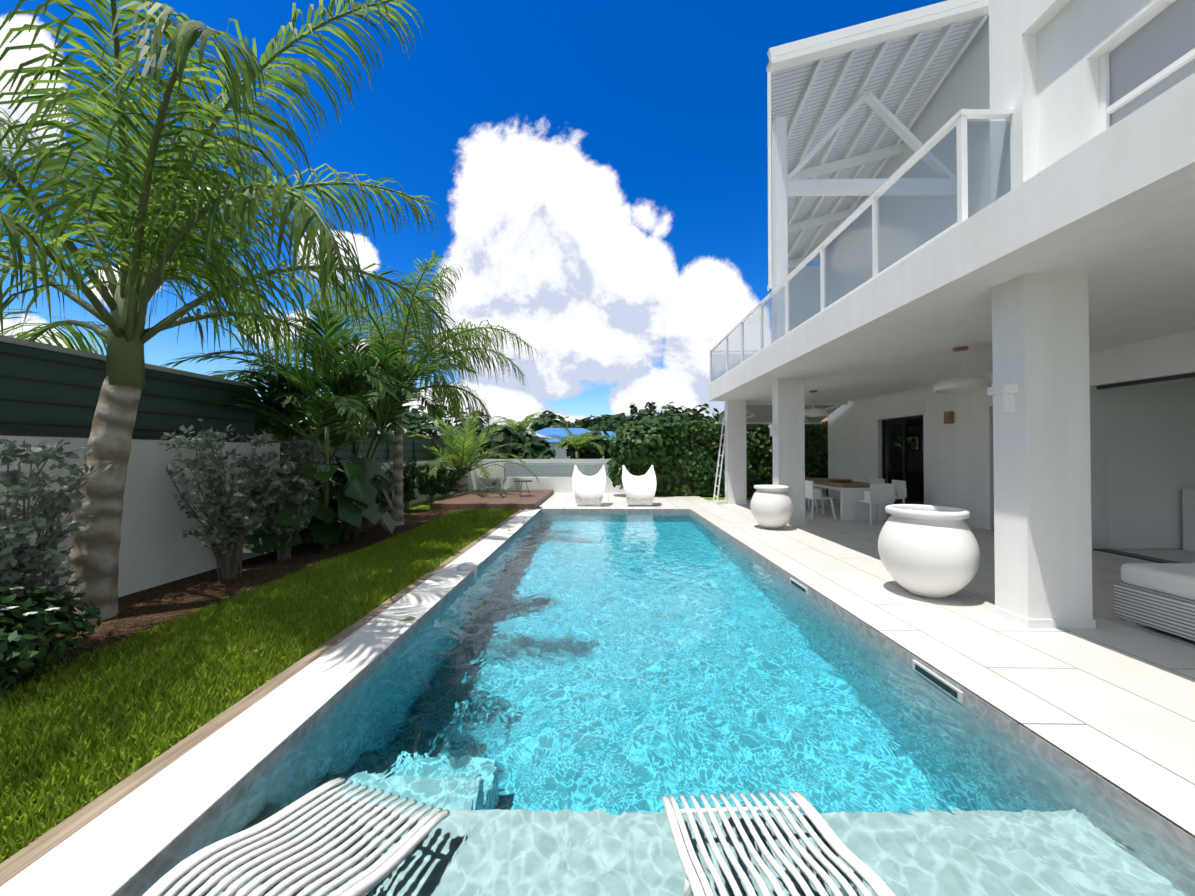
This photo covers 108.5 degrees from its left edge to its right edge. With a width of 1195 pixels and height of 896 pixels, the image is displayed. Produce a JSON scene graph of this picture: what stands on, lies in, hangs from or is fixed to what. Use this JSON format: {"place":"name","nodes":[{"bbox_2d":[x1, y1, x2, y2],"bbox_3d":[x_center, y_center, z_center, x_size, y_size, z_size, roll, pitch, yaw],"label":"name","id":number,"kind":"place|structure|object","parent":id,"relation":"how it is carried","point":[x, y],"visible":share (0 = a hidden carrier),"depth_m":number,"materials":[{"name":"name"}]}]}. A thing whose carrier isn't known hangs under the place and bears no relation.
{"place":"outdoors","nodes":[
{"label":"outdoors","id":0,"kind":"place"},
{"bbox_2d":[10,510,459,680],"bbox_3d":[-4.464,1.490,3.974,1.850,0.001,14.000,0,-1,1],"label":"mulch bed","id":1,"kind":"object","parent":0,"point":[144,610],"depth_m":4.66,"materials":[{"name":"brown soil"}]},
{"bbox_2d":[0,585,100,695],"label":"flower shrub leaves","id":2,"kind":"object","parent":1,"relation":"on","point":[25,652],"visible":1,"depth_m":2.69,"materials":[{"name":"green plant"}]},
{"bbox_2d":[0,586,79,615],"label":"shrub blossoms","id":3,"kind":"object","parent":2,"relation":"on","point":[25,614],"visible":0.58,"depth_m":2.70,"materials":[{"name":"white plant"}]},
{"bbox_2d":[0,438,112,634],"bbox_3d":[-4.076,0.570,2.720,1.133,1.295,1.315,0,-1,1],"label":"shrub leaves","id":4,"kind":"object","parent":1,"relation":"on","point":[35,485],"visible":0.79,"depth_m":2.94,"materials":[{"name":"green plant"}]},
{"bbox_2d":[64,376,141,624],"bbox_3d":[-4.324,0.432,3.768,0.490,2.150,0.315,0,-1,1],"label":"palm trunk","id":5,"kind":"object","parent":1,"relation":"on","point":[93,556],"visible":0.85,"depth_m":3.70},
{"bbox_2d":[0,0,462,422],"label":"palm branches","id":6,"kind":"object","parent":5,"relation":"attached to","point":[129,338],"visible":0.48,"depth_m":3.72,"materials":[{"name":"green"}]},
{"bbox_2d":[0,0,471,447],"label":"palm leaves","id":7,"kind":"object","parent":6,"relation":"on","point":[215,271],"visible":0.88,"depth_m":3.35,"materials":[{"name":"green plant"}]},
{"bbox_2d":[162,419,291,579],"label":"shrub twigs","id":8,"kind":"object","parent":1,"relation":"on","point":[228,572],"visible":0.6,"depth_m":4.92,"materials":[{"name":"grey plant"}]},
{"bbox_2d":[159,418,295,554],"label":"shrub leaves","id":9,"kind":"object","parent":8,"relation":"on","point":[228,487],"visible":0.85,"depth_m":4.84,"materials":[{"name":"green plant"}]},
{"bbox_2d":[226,436,332,560],"bbox_3d":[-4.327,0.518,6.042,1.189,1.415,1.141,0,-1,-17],"label":"shrub","id":10,"kind":"object","parent":1,"relation":"on","point":[296,498],"visible":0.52,"depth_m":5.85,"materials":[{"name":"green plant"}]},
{"bbox_2d":[212,456,397,553],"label":"undergrowth broad leaves","id":11,"kind":"object","parent":1,"relation":"on","point":[353,503],"visible":0.62,"depth_m":6.28,"materials":[{"name":"green plant"}]},
{"bbox_2d":[161,307,481,550],"bbox_3d":[-4.413,-0.384,7.225,4.910,3.840,4.627,0,-1,1],"label":"areca clump","id":12,"kind":"object","parent":1,"relation":"on","point":[279,393],"depth_m":6.19,"materials":[{"name":"green plant"}]},
{"bbox_2d":[335,455,387,530],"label":"branches","id":13,"kind":"object","parent":1,"relation":"on","point":[342,526],"visible":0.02,"depth_m":7.97,"materials":[{"name":"brown plant"}]},
{"bbox_2d":[332,454,387,494],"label":"shrub leaves","id":14,"kind":"object","parent":13,"relation":"on","point":[346,457],"visible":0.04,"depth_m":8.04,"materials":[{"name":"green plant"}]},
{"bbox_2d":[335,470,396,531],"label":"shrub twigs","id":15,"kind":"object","parent":1,"relation":"on","point":[362,526],"visible":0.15,"depth_m":7.91,"materials":[{"name":"brown plant"}]},
{"bbox_2d":[332,466,399,517],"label":"shrub leaves","id":16,"kind":"object","parent":15,"relation":"on","point":[376,483],"visible":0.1,"depth_m":7.99,"materials":[{"name":"green plant"}]},
{"bbox_2d":[377,457,392,515],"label":"shrub twigs","id":17,"kind":"object","parent":1,"relation":"on","point":[388,508],"visible":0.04,"depth_m":9.53,"materials":[{"name":"brown plant"}]},
{"bbox_2d":[353,455,405,507],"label":"shrub leaves","id":18,"kind":"object","parent":17,"relation":"on","point":[391,487],"visible":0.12,"depth_m":9.41,"materials":[{"name":"green plant"}]},
{"bbox_2d":[392,414,403,525],"bbox_3d":[-4.024,0.388,8.681,0.242,2.350,0.236,0,-1,1],"label":"palm trunk","id":19,"kind":"object","parent":1,"relation":"on","point":[397,503],"visible":0.77,"depth_m":8.61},
{"bbox_2d":[237,251,542,444],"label":"palm leaves","id":20,"kind":"object","parent":19,"relation":"attached to","point":[470,336],"visible":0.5,"depth_m":8.49,"materials":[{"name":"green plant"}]},
{"bbox_2d":[403,459,414,511],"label":"shrub twigs","id":21,"kind":"object","parent":1,"relation":"on","point":[406,506],"visible":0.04,"depth_m":10.56,"materials":[{"name":"brown plant"}]},
{"bbox_2d":[389,457,420,502],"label":"shrub leaves","id":22,"kind":"object","parent":21,"relation":"attached to","point":[409,479],"visible":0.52,"depth_m":10.48,"materials":[{"name":"green plant"}]},
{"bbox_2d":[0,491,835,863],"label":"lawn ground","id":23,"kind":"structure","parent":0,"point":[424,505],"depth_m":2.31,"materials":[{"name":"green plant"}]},
{"bbox_2d":[0,510,522,886],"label":"edging","id":24,"kind":"object","parent":23,"relation":"on","point":[18,862],"visible":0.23,"depth_m":2.06,"materials":[{"name":"beige stone"}]},
{"bbox_2d":[416,461,447,503],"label":"shrub leaves","id":25,"kind":"object","parent":23,"relation":"on","point":[429,490],"depth_m":12.16,"materials":[{"name":"green plant"}]},
{"bbox_2d":[243,496,659,655],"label":"fallen leaves","id":26,"kind":"object","parent":23,"relation":"on","point":[409,618],"visible":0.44,"depth_m":3.71,"materials":[{"name":"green plant"}]},
{"bbox_2d":[438,465,470,498],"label":"shrub leaves","id":27,"kind":"object","parent":23,"relation":"on","point":[450,475],"depth_m":13.29,"materials":[{"name":"green plant"}]},
{"bbox_2d":[453,475,468,496],"bbox_3d":[-4.544,1.278,14.379,0.517,0.700,0.504,0,-1,1],"label":"date palm trunk","id":28,"kind":"object","parent":23,"relation":"on","point":[462,486],"visible":0.79,"depth_m":14.19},
{"bbox_2d":[430,490,553,509],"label":"timber deck","id":29,"kind":"structure","parent":23,"relation":"on","point":[494,499],"depth_m":11.71,"materials":[{"name":"brown wood"}]},
{"bbox_2d":[478,464,508,496],"bbox_3d":[-3.020,0.952,12.561,0.824,0.951,1.108,0,-1,1],"label":"wire chair","id":30,"kind":"object","parent":29,"relation":"on","point":[494,483],"visible":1,"depth_m":12.57,"materials":[{"name":"black metal"}]},
{"bbox_2d":[514,480,531,496],"bbox_3d":[-2.216,1.209,12.847,0.540,0.467,0.540,0,-1,1],"label":"side table","id":31,"kind":"object","parent":29,"relation":"on","point":[521,481],"visible":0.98,"depth_m":12.88,"materials":[{"name":"black metal"}]},
{"bbox_2d":[409,409,536,477],"bbox_3d":[-4.463,-0.054,14.745,4.701,2.715,4.648,1,-1,-44],"label":"date palm rachis","id":32,"kind":"object","parent":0,"point":[467,471],"visible":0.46,"depth_m":14.27,"materials":[{"name":"green plant"}]},
{"bbox_2d":[403,407,539,484],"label":"palm leaves","id":33,"kind":"object","parent":32,"relation":"on","point":[459,442],"visible":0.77,"depth_m":13.96,"materials":[{"name":"green plant"}]},
{"bbox_2d":[0,0,946,431],"label":"sky","id":34,"kind":"structure","parent":0,"point":[596,171],"materials":[{"name":"blue"}]},
{"bbox_2d":[492,412,545,434],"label":"palm leaves","id":35,"kind":"object","parent":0,"point":[522,425],"depth_m":26.62,"materials":[{"name":"green plant"}]},
{"bbox_2d":[545,425,610,458],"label":"palm leaves","id":36,"kind":"object","parent":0,"point":[577,438],"depth_m":23.07,"materials":[{"name":"green plant"}]},
{"bbox_2d":[584,418,625,429],"bbox_3d":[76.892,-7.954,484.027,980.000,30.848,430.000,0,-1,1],"label":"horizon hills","id":37,"kind":"structure","parent":0,"point":[596,426],"depth_m":308.16,"materials":[{"name":"green plant"}]},
{"bbox_2d":[112,509,1194,895],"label":"pool coping","id":38,"kind":"object","parent":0,"point":[150,871],"visible":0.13,"depth_m":2.13,"materials":[{"name":"grey stone"}]},
{"bbox_2d":[142,785,433,895],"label":"lounger","id":39,"kind":"object","parent":38,"relation":"on","point":[267,844],"visible":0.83,"depth_m":1.55,"materials":[{"name":"white plastic"}]},
{"bbox_2d":[137,512,1194,895],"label":"pool water","id":40,"kind":"structure","parent":38,"relation":"in","point":[559,702],"depth_m":2.19,"materials":[{"name":"blue liquid"}]},
{"bbox_2d":[666,798,895,895],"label":"lounger","id":41,"kind":"object","parent":38,"relation":"on","point":[873,880],"visible":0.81,"depth_m":1.55,"materials":[{"name":"white plastic"}]},
{"bbox_2d":[790,578,962,700],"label":"pool skimmer slots","id":42,"kind":"object","parent":38,"relation":"attached to","point":[959,692],"visible":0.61,"depth_m":2.84,"materials":[{"name":"white plastic"}]},
{"bbox_2d":[536,493,1194,839],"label":"terrace slab","id":43,"kind":"structure","parent":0,"point":[1111,697],"depth_m":3.13,"materials":[{"name":"tile"}]},
{"bbox_2d":[606,420,677,488],"bbox_3d":[1.489,0.337,14.446,2.396,2.590,1.809,0,-1,1],"label":"shrub","id":44,"kind":"object","parent":43,"relation":"on","point":[626,450],"visible":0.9,"depth_m":13.98,"materials":[{"name":"green plant"}]},
{"bbox_2d":[713,416,727,504],"bbox_3d":[3.481,0.338,12.198,0.335,2.473,0.440,0,-1,1],"label":"ladder","id":45,"kind":"object","parent":43,"relation":"on","point":[719,455],"visible":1,"depth_m":12.05,"materials":[{"name":"white metal"}]},
{"bbox_2d":[750,485,792,528],"bbox_3d":[3.321,1.124,8.220,0.760,0.807,0.760,0,-1,1],"label":"urn","id":46,"kind":"object","parent":43,"relation":"on","point":[771,506],"visible":1,"depth_m":7.95,"materials":[{"name":"white ceramic"}]},
{"bbox_2d":[807,498,818,513],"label":"chair","id":47,"kind":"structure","parent":43,"relation":"on","point":[816,505],"depth_m":10.06,"materials":[{"name":"white plastic"}]},
{"bbox_2d":[805,480,835,518],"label":"chair","id":48,"kind":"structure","parent":43,"relation":"on","point":[812,492],"depth_m":9.38,"materials":[{"name":"white plastic"}]},
{"bbox_2d":[805,484,887,519],"bbox_3d":[5.728,1.210,10.486,0.950,0.688,2.600,0,-1,1],"label":"dining table base","id":49,"kind":"object","parent":43,"relation":"on","point":[849,498],"visible":0.48,"depth_m":9.19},
{"bbox_2d":[805,478,873,487],"bbox_3d":[5.728,0.834,10.491,0.950,0.060,2.600,0,-1,1],"label":"tabletop","id":50,"kind":"object","parent":49,"relation":"on","point":[827,482],"visible":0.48,"depth_m":9.63,"materials":[{"name":"brown wood"}]},
{"bbox_2d":[828,479,851,481],"bbox_3d":[5.718,0.767,10.141,0.520,0.065,0.520,0,-1,1],"label":"table bowl","id":51,"kind":"object","parent":49,"relation":"on","point":[841,480],"visible":1,"depth_m":10.03,"materials":[{"name":"brown wood"}]},
{"bbox_2d":[837,476,866,507],"bbox_3d":[6.561,1.152,11.075,0.553,0.823,0.535,0,-1,1],"label":"dining chair","id":52,"kind":"object","parent":43,"relation":"on","point":[861,479],"depth_m":11.11,"materials":[{"name":"white plastic"}]},
{"bbox_2d":[855,484,894,524],"bbox_3d":[5.699,1.126,8.837,0.514,0.823,0.533,0,-1,1],"label":"dining chair","id":53,"kind":"object","parent":43,"relation":"on","point":[878,494],"visible":0.96,"depth_m":8.60,"materials":[{"name":"white plastic"}]},
{"bbox_2d":[873,478,884,483],"bbox_3d":[6.551,1.144,10.376,0.533,0.823,0.514,0,-1,5],"label":"dining chair","id":54,"kind":"object","parent":43,"relation":"on","point":[878,481],"depth_m":10.34,"materials":[{"name":"white plastic"}]},
{"bbox_2d":[892,480,906,503],"bbox_3d":[6.541,1.136,9.676,0.533,0.823,0.514,0,-1,5],"label":"dining chair","id":55,"kind":"object","parent":43,"relation":"on","point":[900,489],"depth_m":9.44,"materials":[{"name":"white plastic"}]},
{"bbox_2d":[878,504,980,598],"bbox_3d":[3.337,1.046,4.370,0.826,0.877,0.826,0,-1,1],"label":"urn","id":56,"kind":"object","parent":43,"relation":"on","point":[930,551],"visible":1,"depth_m":4.10,"materials":[{"name":"white ceramic"}]},
{"bbox_2d":[708,0,1194,628],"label":"house walls","id":57,"kind":"structure","parent":43,"relation":"on","point":[1056,284],"depth_m":3.71,"materials":[{"name":"white paint"}]},
{"bbox_2d":[715,401,847,423],"bbox_3d":[5.489,-1.064,13.146,3.400,0.584,1.540,0,-1,1],"label":"awning frame","id":58,"kind":"object","parent":57,"relation":"attached to","point":[805,403],"visible":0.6,"depth_m":12.39,"materials":[{"name":"white metal"}]},
{"bbox_2d":[717,405,840,421],"bbox_3d":[5.489,-1.066,13.146,3.300,0.460,1.440,0,-1,1],"label":"awning fabric","id":59,"kind":"object","parent":58,"relation":"on","point":[762,413],"visible":0.4,"depth_m":13.17,"materials":[{"name":"grey fabric"}]},
{"bbox_2d":[804,408,827,416],"bbox_3d":[5.149,-0.854,10.268,0.630,0.170,0.630,0,-1,1],"label":"pendant shade","id":60,"kind":"object","parent":57,"relation":"hanging from","point":[814,412],"visible":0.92,"depth_m":10.03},
{"bbox_2d":[709,109,1012,383],"bbox_3d":[5.152,-2.202,7.993,4.030,1.275,8.740,0,-1,1],"label":"balcony railing frame","id":61,"kind":"object","parent":57,"relation":"on","point":[959,118],"visible":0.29,"depth_m":4.79,"materials":[{"name":"white metal"}]},
{"bbox_2d":[711,121,1010,381],"bbox_3d":[5.162,-2.330,7.994,3.950,0.850,8.660,0,-1,1],"label":"glass balustrade","id":62,"kind":"object","parent":61,"relation":"in","point":[751,335],"visible":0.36,"depth_m":6.93,"materials":[{"name":"clear glass"}]},
{"bbox_2d":[766,0,988,290],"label":"roof fascia","id":63,"kind":"structure","parent":57,"relation":"attached to","point":[866,34],"depth_m":7.76,"materials":[{"name":"white paint"}]},
{"bbox_2d":[772,13,989,329],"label":"roof beams","id":64,"kind":"structure","parent":57,"relation":"on","point":[956,88],"depth_m":9.01,"materials":[{"name":"white paint"}]},
{"bbox_2d":[771,18,976,260],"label":"roof","id":65,"kind":"structure","parent":64,"relation":"on","point":[886,67],"depth_m":9.01,"materials":[{"name":"white wood"}]},
{"bbox_2d":[771,17,990,344],"bbox_3d":[5.204,-4.898,7.812,4.120,6.061,0.001,0,-1,1],"label":"mesh screen","id":66,"kind":"object","parent":57,"relation":"attached to","point":[913,235],"visible":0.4,"depth_m":7.82,"materials":[{"name":"white metal"}]},
{"bbox_2d":[768,385,1017,435],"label":"column wall lamps","id":67,"kind":"object","parent":57,"relation":"attached to","point":[1003,398],"depth_m":3.66,"materials":[{"name":"white"}]},
{"bbox_2d":[874,390,992,418],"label":"shutter boxes","id":68,"kind":"object","parent":57,"relation":"attached to","point":[918,407],"visible":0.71,"depth_m":10.13,"materials":[{"name":"white"}]},
{"bbox_2d":[944,411,953,423],"bbox_3d":[7.230,-0.625,8.856,0.100,0.240,0.140,0,-1,1],"label":"wall lamp","id":69,"kind":"object","parent":57,"relation":"attached to","point":[949,417],"visible":1,"depth_m":8.81,"materials":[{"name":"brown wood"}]},
{"bbox_2d":[953,346,967,350],"bbox_3d":[5.121,-1.399,6.074,0.170,0.035,0.170,0,-1,1],"label":"ceiling light","id":70,"kind":"object","parent":57,"relation":"attached to","point":[962,348],"visible":1,"depth_m":6.04,"materials":[{"name":"brown wood"}]},
{"bbox_2d":[933,377,990,392],"bbox_3d":[5.121,-0.902,6.068,0.630,0.170,0.630,0,-1,1],"label":"pendant shade","id":71,"kind":"object","parent":57,"relation":"hanging from","point":[960,384],"visible":0.98,"depth_m":5.92,"materials":[{"name":"white fabric"}]},
{"bbox_2d":[882,373,1194,562],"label":"dark door frames","id":72,"kind":"structure","parent":57,"relation":"attached to","point":[1114,385],"depth_m":6.19,"materials":[{"name":"black metal"}]},
{"bbox_2d":[884,420,902,504],"bbox_3d":[7.437,0.407,10.797,0.001,2.200,0.750,0,-1,1],"label":"glass door leaf","id":73,"kind":"object","parent":72,"relation":"in","point":[893,456],"visible":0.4,"depth_m":10.82,"materials":[{"name":"black glass"}]},
{"bbox_2d":[1099,48,1194,132],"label":"window frame","id":74,"kind":"object","parent":57,"relation":"attached to","point":[1107,109],"visible":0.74,"depth_m":3.13,"materials":[{"name":"white metal"}]},
{"bbox_2d":[1109,0,1194,126],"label":"window glass","id":75,"kind":"object","parent":74,"relation":"in","point":[1161,41],"depth_m":2.92,"materials":[{"name":"grey"}]},
{"bbox_2d":[1124,619,1144,625],"bbox_3d":[5.440,1.442,2.366,1.980,0.040,2.540,0,-1,1],"label":"sofa leg","id":76,"kind":"object","parent":43,"relation":"on","point":[1131,622],"visible":0.43,"depth_m":3.59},
{"bbox_2d":[1113,583,1194,640],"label":"sofa base","id":77,"kind":"object","parent":43,"relation":"on","point":[1168,613],"visible":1,"depth_m":3.41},
{"bbox_2d":[1121,563,1194,600],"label":"daybed mattress","id":78,"kind":"object","parent":77,"relation":"on","point":[1176,579],"visible":1,"depth_m":3.45,"materials":[{"name":"white fabric"}]},
{"bbox_3d":[1.141,1.026,11.844,0.894,1.079,0.789,0,-1,1],"label":"butterfly chair frame","id":79,"kind":"object","parent":43,"relation":"on","visible":0},
{"bbox_2d":[622,465,656,504],"bbox_3d":[1.141,0.991,11.832,0.939,1.056,0.802,0,-1,1],"label":"butterfly chair","id":80,"kind":"object","parent":79,"relation":"on","point":[640,490],"visible":1,"depth_m":11.79,"materials":[{"name":"white"}]},
{"bbox_2d":[690,509,1194,837],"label":"pool edge","id":81,"kind":"object","parent":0,"point":[1127,793],"visible":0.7,"depth_m":2.24,"materials":[{"name":"grey stone"}]},
{"bbox_2d":[908,501,1194,562],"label":"interior floor","id":82,"kind":"structure","parent":0,"point":[1180,555],"depth_m":6.09,"materials":[{"name":"grey tile"}]},
{"bbox_2d":[907,417,923,500],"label":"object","id":83,"kind":"object","parent":82,"relation":"on","point":[915,485],"depth_m":12.79,"materials":[{"name":"grey"}]},
{"bbox_2d":[1107,377,1194,551],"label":"sliding door","id":84,"kind":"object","parent":82,"relation":"on","point":[1151,462],"visible":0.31,"depth_m":6.36,"materials":[{"name":"white"}]},
{"label":"ground","id":85,"kind":"structure","parent":0,"visible":0},
{"bbox_2d":[0,505,540,895],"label":"pool coping","id":86,"kind":"object","parent":85,"relation":"on","point":[113,849],"visible":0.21,"depth_m":1.95,"materials":[{"name":"white stone"}]},
{"bbox_2d":[457,562,476,575],"bbox_3d":[-1.620,1.588,5.333,0.230,0.335,0.220,0,-1,1],"label":"pool alarm","id":87,"kind":"object","parent":86,"relation":"on","point":[466,566],"visible":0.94,"depth_m":5.28,"materials":[{"name":"white plastic"}]},
{"bbox_2d":[0,435,629,627],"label":"boundary wall","id":88,"kind":"structure","parent":85,"relation":"on","point":[156,548],"depth_m":4.71,"materials":[{"name":"white paint"}]},
{"bbox_2d":[0,342,254,438],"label":"green panel","id":89,"kind":"object","parent":88,"relation":"on","point":[46,390],"visible":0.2,"depth_m":4.21,"materials":[{"name":"green metal"}]},
{"bbox_2d":[0,335,254,387],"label":"neighbour panel cap","id":90,"kind":"object","parent":89,"relation":"on","point":[23,342],"visible":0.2,"depth_m":4.22,"materials":[{"name":"metal"}]},
{"bbox_2d":[0,430,269,442],"bbox_3d":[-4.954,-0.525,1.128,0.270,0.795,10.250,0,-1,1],"label":"coping","id":91,"kind":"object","parent":88,"relation":"on","point":[46,434],"depth_m":3.88,"materials":[{"name":"white concrete"}]},
{"bbox_2d":[271,429,462,466],"bbox_3d":[-5.396,0.018,11.730,0.170,0.720,10.550,0,-1,1],"label":"green fence","id":92,"kind":"object","parent":88,"relation":"on","point":[411,449],"visible":0.31,"depth_m":10.96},
{"bbox_2d":[477,477,624,492],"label":"wall","id":93,"kind":"structure","parent":85,"relation":"on","point":[560,484],"depth_m":15.54,"materials":[{"name":"white paint"}]},
{"bbox_2d":[504,463,605,477],"bbox_3d":[-0.852,0.812,15.633,5.090,0.520,0.040,0,-1,1],"label":"railing frame","id":94,"kind":"object","parent":93,"relation":"on","point":[554,463],"visible":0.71,"depth_m":15.62,"materials":[{"name":"silver metal"}]},
{"bbox_2d":[507,465,608,475],"bbox_3d":[-0.852,0.817,15.633,5.010,0.430,0.001,0,-1,1],"label":"glass railing","id":95,"kind":"object","parent":94,"relation":"hanging from","point":[552,471],"visible":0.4,"depth_m":15.65,"materials":[{"name":"clear glass"}]},
{"bbox_2d":[549,442,614,458],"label":"neighbour house walls","id":96,"kind":"structure","parent":85,"relation":"on","point":[560,453],"depth_m":44.45,"materials":[{"name":"white paint"}]},
{"bbox_2d":[535,428,615,441],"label":"roof","id":97,"kind":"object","parent":96,"relation":"on","point":[546,432],"visible":0.44,"depth_m":46.62,"materials":[{"name":"blue metal"}]},
{"bbox_2d":[351,402,827,458],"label":"trees","id":98,"kind":"object","parent":85,"relation":"on","point":[538,448],"depth_m":24.51,"materials":[{"name":"green plant"}]},
{"bbox_2d":[570,402,656,429],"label":"trees","id":99,"kind":"object","parent":85,"relation":"on","point":[586,422],"visible":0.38,"depth_m":318.06,"materials":[{"name":"green plant"}]},
{"bbox_2d":[628,420,916,496],"bbox_3d":[8.719,0.366,14.527,15.412,2.659,1.162,0,-1,1],"label":"hedge","id":100,"kind":"object","parent":85,"relation":"on","point":[820,436],"depth_m":14.23,"materials":[{"name":"green plant"}]},
{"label":"neighbouring house walls","id":101,"kind":"object","parent":85,"relation":"on","visible":0},
{"bbox_2d":[379,417,551,438],"bbox_3d":[-8.927,-1.444,30.073,10.200,1.400,7.200,0,-1,7],"label":"neighbour house roof","id":102,"kind":"object","parent":101,"relation":"on","point":[500,423],"visible":0.17,"depth_m":29.04,"materials":[{"name":"grey"}]},
{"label":"neighbouring house walls","id":103,"kind":"object","parent":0,"visible":0},
{"bbox_2d":[596,431,620,439],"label":"roof","id":104,"kind":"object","parent":103,"relation":"on","point":[610,433],"visible":0.17,"depth_m":61.09,"materials":[{"name":"blue"}]},
{"bbox_3d":[-0.229,1.026,11.863,0.894,1.079,0.789,0,-1,1],"label":"butterfly chair frame","id":105,"kind":"object","parent":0,"visible":0},
{"bbox_2d":[572,465,605,504],"bbox_3d":[-0.229,0.991,11.851,0.939,1.056,0.802,0,-1,1],"label":"butterfly chair","id":106,"kind":"object","parent":105,"relation":"on","point":[588,490],"visible":1,"depth_m":11.80,"materials":[{"name":"white fabric"}]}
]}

